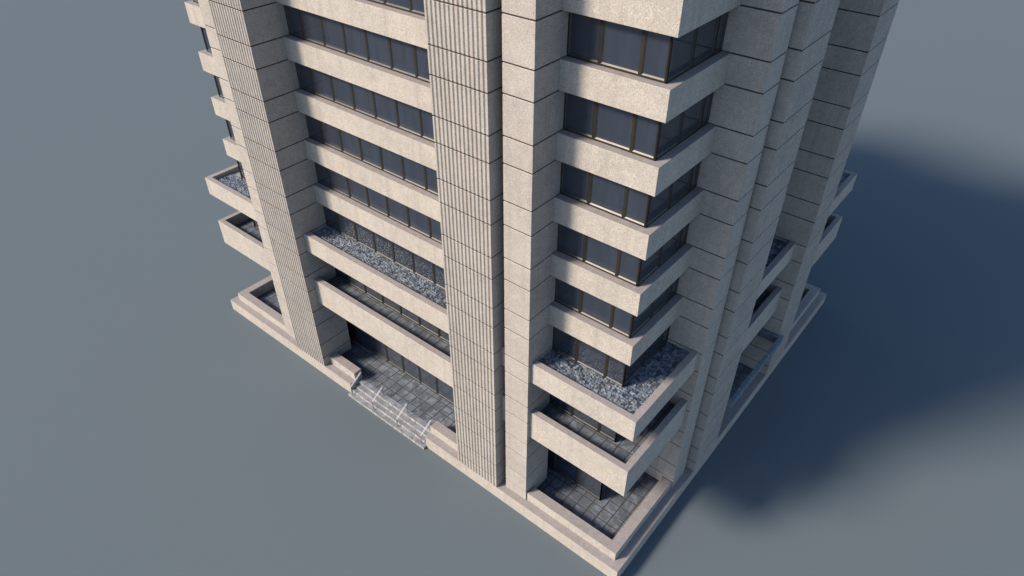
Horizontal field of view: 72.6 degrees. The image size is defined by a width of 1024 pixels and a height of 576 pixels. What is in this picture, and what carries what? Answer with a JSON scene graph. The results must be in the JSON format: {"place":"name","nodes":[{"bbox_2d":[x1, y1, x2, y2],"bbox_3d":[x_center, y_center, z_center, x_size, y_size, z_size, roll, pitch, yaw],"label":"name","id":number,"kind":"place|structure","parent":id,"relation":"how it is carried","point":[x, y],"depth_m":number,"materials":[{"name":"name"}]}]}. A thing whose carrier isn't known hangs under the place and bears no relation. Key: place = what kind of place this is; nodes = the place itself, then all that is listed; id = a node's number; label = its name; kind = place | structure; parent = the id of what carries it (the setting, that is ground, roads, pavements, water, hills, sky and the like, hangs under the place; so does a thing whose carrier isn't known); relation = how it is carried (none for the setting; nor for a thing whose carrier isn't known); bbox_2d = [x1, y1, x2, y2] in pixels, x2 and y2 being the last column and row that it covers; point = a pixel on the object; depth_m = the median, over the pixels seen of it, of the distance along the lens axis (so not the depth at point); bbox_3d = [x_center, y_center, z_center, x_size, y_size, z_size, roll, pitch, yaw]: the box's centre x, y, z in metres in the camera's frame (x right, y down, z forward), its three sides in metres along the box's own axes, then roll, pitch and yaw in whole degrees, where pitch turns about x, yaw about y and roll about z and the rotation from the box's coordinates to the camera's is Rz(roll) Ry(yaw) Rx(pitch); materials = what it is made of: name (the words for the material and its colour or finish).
{"place":"outdoors","nodes":[
{"label":"outdoors","id":0,"kind":"place"},
{"bbox_2d":[0,0,1023,575],"bbox_3d":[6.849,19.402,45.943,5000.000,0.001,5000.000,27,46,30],"label":"ground","id":1,"kind":"structure","parent":0,"point":[166,408],"depth_m":60.52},
{"bbox_2d":[184,0,898,575],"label":"office building","id":2,"kind":"structure","parent":0,"point":[620,192],"depth_m":41.58,"materials":[{"name":"concrete"}]},
{"bbox_2d":[200,27,211,52],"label":"window","id":3,"kind":"structure","parent":2,"relation":"in","point":[204,30],"depth_m":52.12,"materials":[{"name":"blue glass"}]},
{"bbox_2d":[214,76,223,98],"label":"window","id":4,"kind":"structure","parent":2,"relation":"in","point":[217,78],"depth_m":54.37,"materials":[{"name":"blue glass"}]},
{"bbox_2d":[226,120,234,139],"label":"window","id":5,"kind":"structure","parent":2,"relation":"in","point":[229,123],"depth_m":56.60,"materials":[{"name":"blue glass"}]},
{"bbox_2d":[238,161,245,180],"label":"window","id":6,"kind":"structure","parent":2,"relation":"in","point":[240,164],"depth_m":58.92,"materials":[{"name":"blue glass"}]},
{"bbox_2d":[253,220,258,229],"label":"window","id":7,"kind":"structure","parent":2,"relation":"in","point":[256,224],"depth_m":62.26,"materials":[{"name":"grey glass"}]},
{"bbox_2d":[283,4,303,39],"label":"window","id":8,"kind":"structure","parent":2,"relation":"in","point":[292,14],"depth_m":43.98,"materials":[{"name":"blue glass"}]},
{"bbox_2d":[295,62,314,94],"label":"window","id":9,"kind":"structure","parent":2,"relation":"in","point":[303,72],"depth_m":46.21,"materials":[{"name":"glass"}]},
{"bbox_2d":[299,9,324,46],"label":"window","id":10,"kind":"structure","parent":2,"relation":"in","point":[311,24],"depth_m":43.07,"materials":[{"name":"glass"}]},
{"bbox_2d":[305,114,323,143],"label":"window","id":11,"kind":"structure","parent":2,"relation":"in","point":[314,129],"depth_m":48.48,"materials":[{"name":"glass"}]},
{"bbox_2d":[310,68,333,101],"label":"window","id":12,"kind":"structure","parent":2,"relation":"in","point":[321,82],"depth_m":45.32,"materials":[{"name":"blue glass"}]},
{"bbox_2d":[314,162,332,188],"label":"window","id":13,"kind":"structure","parent":2,"relation":"in","point":[322,172],"depth_m":50.72,"materials":[{"name":"glass"}]},
{"bbox_2d":[319,120,341,151],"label":"window","id":14,"kind":"structure","parent":2,"relation":"in","point":[331,138],"depth_m":47.57,"materials":[{"name":"glass"}]},
{"bbox_2d":[323,206,339,232],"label":"window","id":15,"kind":"structure","parent":2,"relation":"in","point":[330,215],"depth_m":53.02,"materials":[{"name":"blue glass"}]},
{"bbox_2d":[320,16,345,53],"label":"window","id":16,"kind":"structure","parent":2,"relation":"in","point":[332,32],"depth_m":42.07,"materials":[{"name":"blue glass"}]},
{"bbox_2d":[328,169,350,197],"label":"window","id":17,"kind":"structure","parent":2,"relation":"in","point":[338,181],"depth_m":49.81,"materials":[{"name":"blue glass"}]},
{"bbox_2d":[329,75,353,109],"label":"window","id":18,"kind":"structure","parent":2,"relation":"in","point":[341,89],"depth_m":44.31,"materials":[{"name":"blue glass"}]},
{"bbox_2d":[335,268,348,283],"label":"window","id":19,"kind":"structure","parent":2,"relation":"in","point":[340,274],"depth_m":56.36,"materials":[{"name":"black glass"}]},
{"bbox_2d":[336,212,357,241],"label":"window","id":20,"kind":"structure","parent":2,"relation":"in","point":[346,226],"depth_m":52.11,"materials":[{"name":"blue glass"}]},
{"bbox_2d":[338,129,361,160],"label":"window","id":21,"kind":"structure","parent":2,"relation":"in","point":[350,146],"depth_m":46.56,"materials":[{"name":"blue glass"}]},
{"bbox_2d":[341,22,367,61],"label":"window","id":22,"kind":"structure","parent":2,"relation":"in","point":[354,37],"depth_m":41.05,"materials":[{"name":"blue glass"}]},
{"bbox_2d":[348,275,365,293],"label":"window","id":23,"kind":"structure","parent":2,"relation":"in","point":[352,281],"depth_m":55.46,"materials":[{"name":"grey glass"}]},
{"bbox_2d":[346,177,368,207],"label":"window","id":24,"kind":"structure","parent":2,"relation":"in","point":[357,191],"depth_m":48.80,"materials":[{"name":"blue glass"}]},
{"bbox_2d":[354,325,371,350],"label":"window","id":25,"kind":"structure","parent":2,"relation":"in","point":[363,338],"depth_m":61.93,"materials":[{"name":"black glass"}]},
{"bbox_2d":[350,83,375,118],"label":"window","id":26,"kind":"structure","parent":2,"relation":"in","point":[363,103],"depth_m":43.31,"materials":[{"name":"blue glass"}]},
{"bbox_2d":[354,222,374,250],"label":"window","id":27,"kind":"structure","parent":2,"relation":"in","point":[364,236],"depth_m":51.11,"materials":[{"name":"grey glass"}]},
{"bbox_2d":[358,137,381,170],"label":"window","id":28,"kind":"structure","parent":2,"relation":"in","point":[370,152],"depth_m":45.55,"materials":[{"name":"glass"}]},
{"bbox_2d":[364,285,382,303],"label":"window","id":29,"kind":"structure","parent":2,"relation":"in","point":[372,293],"depth_m":54.45,"materials":[{"name":"black glass"}]},
{"bbox_2d":[193,0,553,469],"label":"window","id":30,"kind":"structure","parent":2,"relation":"in","point":[416,6],"depth_m":42.41,"materials":[{"name":"glass"}]},
{"bbox_2d":[367,0,384,4],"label":"window","id":31,"kind":"structure","parent":2,"relation":"in","point":[381,2],"depth_m":38.04,"materials":[{"name":"brown metal"}]},
{"bbox_2d":[366,187,387,216],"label":"window","id":32,"kind":"structure","parent":2,"relation":"in","point":[376,201],"depth_m":47.79,"materials":[{"name":"glass"}]},
{"bbox_2d":[364,30,391,69],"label":"window","id":33,"kind":"structure","parent":2,"relation":"in","point":[378,52],"depth_m":40.05,"materials":[{"name":"glass"}]},
{"bbox_2d":[370,335,387,361],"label":"window","id":34,"kind":"structure","parent":2,"relation":"in","point":[378,347],"depth_m":60.91,"materials":[{"name":"black glass"}]},
{"bbox_2d":[372,231,393,261],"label":"window","id":35,"kind":"structure","parent":2,"relation":"in","point":[383,246],"depth_m":50.11,"materials":[{"name":"glass"}]},
{"bbox_2d":[372,91,397,127],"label":"window","id":36,"kind":"structure","parent":2,"relation":"in","point":[384,106],"depth_m":42.30,"materials":[{"name":"glass"}]},
{"bbox_2d":[382,295,400,313],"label":"window","id":37,"kind":"structure","parent":2,"relation":"in","point":[387,302],"depth_m":53.45,"materials":[{"name":"grey glass"}]},
{"bbox_2d":[379,146,403,180],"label":"window","id":38,"kind":"structure","parent":2,"relation":"in","point":[391,162],"depth_m":44.54,"materials":[{"name":"glass"}]},
{"bbox_2d":[385,345,403,371],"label":"window","id":39,"kind":"structure","parent":2,"relation":"in","point":[394,358],"depth_m":59.89,"materials":[{"name":"glass"}]},
{"bbox_2d":[384,0,410,12],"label":"window","id":40,"kind":"structure","parent":2,"relation":"in","point":[398,4],"depth_m":37.14,"materials":[{"name":"blue glass"}]},
{"bbox_2d":[386,196,408,227],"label":"window","id":41,"kind":"structure","parent":2,"relation":"in","point":[397,211],"depth_m":46.79,"materials":[{"name":"blue glass"}]},
{"bbox_2d":[388,37,416,78],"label":"window","id":42,"kind":"structure","parent":2,"relation":"in","point":[402,57],"depth_m":39.03,"materials":[{"name":"blue glass"}]},
{"bbox_2d":[391,241,414,272],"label":"window","id":43,"kind":"structure","parent":2,"relation":"in","point":[402,256],"depth_m":49.10,"materials":[{"name":"grey glass"}]},
{"bbox_2d":[395,100,421,137],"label":"window","id":44,"kind":"structure","parent":2,"relation":"in","point":[408,116],"depth_m":41.28,"materials":[{"name":"blue glass"}]},
{"bbox_2d":[400,306,419,325],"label":"window","id":45,"kind":"structure","parent":2,"relation":"in","point":[406,313],"depth_m":52.43,"materials":[{"name":"grey glass"}]},
{"bbox_2d":[402,356,419,382],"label":"window","id":46,"kind":"structure","parent":2,"relation":"in","point":[410,368],"depth_m":58.92,"materials":[{"name":"grey glass"}]},
{"bbox_2d":[401,156,426,190],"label":"window","id":47,"kind":"structure","parent":2,"relation":"in","point":[413,172],"depth_m":43.53,"materials":[{"name":"glass"}]},
{"bbox_2d":[407,207,430,237],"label":"window","id":48,"kind":"structure","parent":2,"relation":"in","point":[418,222],"depth_m":45.77,"materials":[{"name":"grey glass"}]},
{"bbox_2d":[412,252,433,283],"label":"window","id":49,"kind":"structure","parent":2,"relation":"in","point":[422,267],"depth_m":48.10,"materials":[{"name":"grey glass"}]},
{"bbox_2d":[418,366,437,393],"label":"window","id":50,"kind":"structure","parent":2,"relation":"in","point":[427,379],"depth_m":57.88,"materials":[{"name":"grey glass"}]},
{"bbox_2d":[419,317,438,336],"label":"window","id":51,"kind":"structure","parent":2,"relation":"in","point":[423,323],"depth_m":51.43,"materials":[{"name":"grey glass"}]},
{"bbox_2d":[436,377,453,404],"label":"window","id":52,"kind":"structure","parent":2,"relation":"in","point":[444,390],"depth_m":56.91,"materials":[{"name":"black glass"}]},
{"bbox_2d":[216,173,847,413],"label":"roof gravel","id":53,"kind":"structure","parent":2,"relation":"on","point":[638,389],"depth_m":42.54,"materials":[{"name":"grey gravel"}]},
{"bbox_2d":[550,394,571,415],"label":"window","id":54,"kind":"structure","parent":2,"relation":"in","point":[555,401],"depth_m":45.38,"materials":[{"name":"black glass"}]},
{"bbox_2d":[552,326,576,360],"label":"window","id":55,"kind":"structure","parent":2,"relation":"in","point":[564,343],"depth_m":42.05,"materials":[{"name":"black glass"}]},
{"bbox_2d":[553,453,576,484],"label":"window","id":56,"kind":"structure","parent":2,"relation":"in","point":[561,466],"depth_m":50.84,"materials":[{"name":"black glass"}]},
{"bbox_2d":[555,278,580,312],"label":"window","id":57,"kind":"structure","parent":2,"relation":"in","point":[566,294],"depth_m":39.74,"materials":[{"name":"black glass"}]},
{"bbox_2d":[557,223,585,261],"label":"window","id":58,"kind":"structure","parent":2,"relation":"in","point":[570,242],"depth_m":37.49,"materials":[{"name":"black glass"}]},
{"bbox_2d":[560,162,589,204],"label":"window","id":59,"kind":"structure","parent":2,"relation":"in","point":[575,181],"depth_m":35.24,"materials":[{"name":"glass"}]},
{"bbox_2d":[563,92,595,139],"bbox_3d":[3.194,-8.243,32.906,1.770,2.123,0.090,27,46,30],"label":"window","id":60,"kind":"structure","parent":2,"relation":"in","point":[579,112],"depth_m":32.99,"materials":[{"name":"blue glass"}]},
{"bbox_2d":[566,12,601,64],"bbox_3d":[3.194,-11.074,30.682,1.770,2.123,0.090,27,46,30],"label":"window","id":61,"kind":"structure","parent":2,"relation":"in","point":[584,32],"depth_m":30.74,"materials":[{"name":"glass"}]},
{"bbox_2d":[571,407,598,431],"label":"window","id":62,"kind":"structure","parent":2,"relation":"in","point":[580,416],"depth_m":44.42,"materials":[{"name":"black glass"}]},
{"bbox_2d":[576,467,602,499],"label":"window","id":63,"kind":"structure","parent":2,"relation":"in","point":[585,481],"depth_m":49.80,"materials":[{"name":"grey glass"}]},
{"bbox_2d":[576,339,606,376],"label":"window","id":64,"kind":"structure","parent":2,"relation":"in","point":[592,358],"depth_m":41.08,"materials":[{"name":"grey glass"}]},
{"bbox_2d":[579,290,612,328],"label":"window","id":65,"kind":"structure","parent":2,"relation":"in","point":[592,307],"depth_m":38.77,"materials":[{"name":"grey glass"}]},
{"bbox_2d":[583,235,618,276],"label":"window","id":66,"kind":"structure","parent":2,"relation":"in","point":[602,256],"depth_m":36.53,"materials":[{"name":"grey glass"}]},
{"bbox_2d":[599,483,610,499],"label":"window","id":67,"kind":"structure","parent":2,"relation":"in","point":[605,489],"depth_m":49.83,"materials":[{"name":"black glass"}]},
{"bbox_2d":[588,173,626,218],"bbox_3d":[4.679,-4.656,34.168,2.080,2.123,0.090,27,46,30],"label":"window","id":68,"kind":"structure","parent":2,"relation":"in","point":[608,195],"depth_m":34.27,"materials":[{"name":"glass"}]},
{"bbox_2d":[598,422,616,441],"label":"window","id":69,"kind":"structure","parent":2,"relation":"in","point":[603,430],"depth_m":43.57,"materials":[{"name":"grey glass"}]},
{"bbox_2d":[593,102,634,152],"bbox_3d":[4.679,-7.487,31.944,2.080,2.123,0.090,27,46,30],"label":"window","id":70,"kind":"structure","parent":2,"relation":"in","point":[614,126],"depth_m":32.02,"materials":[{"name":"glass"}]},
{"bbox_2d":[604,355,626,387],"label":"window","id":71,"kind":"structure","parent":2,"relation":"in","point":[614,369],"depth_m":40.26,"materials":[{"name":"grey glass"}]},
{"bbox_2d":[599,20,644,75],"bbox_3d":[4.679,-10.317,29.719,2.080,2.123,0.090,27,46,30],"label":"window","id":72,"kind":"structure","parent":2,"relation":"in","point":[621,46],"depth_m":29.78,"materials":[{"name":"glass"}]},
{"bbox_2d":[610,305,633,337],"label":"window","id":73,"kind":"structure","parent":2,"relation":"in","point":[620,323],"depth_m":37.95,"materials":[{"name":"black glass"}]},
{"bbox_2d":[616,250,641,285],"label":"window","id":74,"kind":"structure","parent":2,"relation":"in","point":[627,270],"depth_m":35.69,"materials":[{"name":"glass"}]},
{"bbox_2d":[622,351,645,385],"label":"window","id":75,"kind":"structure","parent":2,"relation":"in","point":[637,365],"depth_m":40.76,"materials":[{"name":"glass"}]},
{"bbox_2d":[623,187,650,227],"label":"window","id":76,"kind":"structure","parent":2,"relation":"in","point":[635,205],"depth_m":33.45,"materials":[{"name":"glass"}]},
{"bbox_2d":[629,301,653,338],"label":"window","id":77,"kind":"structure","parent":2,"relation":"in","point":[639,321],"depth_m":38.42,"materials":[{"name":"black glass"}]},
{"bbox_2d":[631,114,661,160],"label":"window","id":78,"kind":"structure","parent":2,"relation":"in","point":[644,129],"depth_m":31.19,"materials":[{"name":"glass"}]},
{"bbox_2d":[636,246,662,286],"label":"window","id":79,"kind":"structure","parent":2,"relation":"in","point":[649,266],"depth_m":36.16,"materials":[{"name":"black glass"}]},
{"bbox_2d":[642,332,663,366],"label":"window","id":80,"kind":"structure","parent":2,"relation":"in","point":[655,346],"depth_m":42.12,"materials":[{"name":"glass"}]},
{"bbox_2d":[639,30,673,83],"bbox_3d":[5.983,-9.653,28.874,1.300,2.123,0.090,27,46,30],"label":"window","id":81,"kind":"structure","parent":2,"relation":"in","point":[655,45],"depth_m":28.94,"materials":[{"name":"blue glass"}]},
{"bbox_2d":[644,183,672,227],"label":"window","id":82,"kind":"structure","parent":2,"relation":"in","point":[658,204],"depth_m":33.88,"materials":[{"name":"glass"}]},
{"bbox_2d":[651,284,671,317],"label":"window","id":83,"kind":"structure","parent":2,"relation":"in","point":[659,302],"depth_m":39.77,"materials":[{"name":"black glass"}]},
{"bbox_2d":[661,326,669,347],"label":"window","id":84,"kind":"structure","parent":2,"relation":"in","point":[666,333],"depth_m":43.01,"materials":[{"name":"glass"}]},
{"bbox_2d":[653,111,683,160],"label":"window","id":85,"kind":"structure","parent":2,"relation":"in","point":[670,133],"depth_m":31.61,"materials":[{"name":"blue glass"}]},
{"bbox_2d":[659,229,681,266],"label":"window","id":86,"kind":"structure","parent":2,"relation":"in","point":[670,247],"depth_m":37.52,"materials":[{"name":"glass"}]},
{"bbox_2d":[670,278,678,298],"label":"window","id":87,"kind":"structure","parent":2,"relation":"in","point":[674,285],"depth_m":40.64,"materials":[{"name":"glass"}]},
{"bbox_2d":[668,168,692,208],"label":"window","id":88,"kind":"structure","parent":2,"relation":"in","point":[680,188],"depth_m":35.23,"materials":[{"name":"glass"}]},
{"bbox_2d":[664,28,697,83],"bbox_3d":[7.121,-9.918,29.211,0.090,2.123,2.200,27,46,30],"label":"window","id":89,"kind":"structure","parent":2,"relation":"in","point":[683,48],"depth_m":29.35,"materials":[{"name":"glass"}]},
{"bbox_2d":[678,222,689,248],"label":"window","id":90,"kind":"structure","parent":2,"relation":"in","point":[684,233],"depth_m":38.38,"materials":[{"name":"black glass"}]},
{"bbox_2d":[679,97,705,143],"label":"window","id":91,"kind":"structure","parent":2,"relation":"in","point":[692,119],"depth_m":32.95,"materials":[{"name":"black glass"}]},
{"bbox_2d":[689,161,700,192],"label":"window","id":92,"kind":"structure","parent":2,"relation":"in","point":[696,168],"depth_m":36.09,"materials":[{"name":"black glass"}]},
{"bbox_2d":[691,16,720,68],"bbox_3d":[8.488,-10.943,30.516,0.090,2.123,2.100,27,46,30],"label":"window","id":93,"kind":"structure","parent":2,"relation":"in","point":[706,37],"depth_m":30.69,"materials":[{"name":"black glass"}]},
{"bbox_2d":[700,92,713,128],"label":"window","id":94,"kind":"structure","parent":2,"relation":"in","point":[708,102],"depth_m":33.84,"materials":[{"name":"black glass"}]},
{"bbox_2d":[713,11,728,55],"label":"window","id":95,"kind":"structure","parent":2,"relation":"in","point":[724,17],"depth_m":31.55,"materials":[{"name":"black glass"}]}
]}

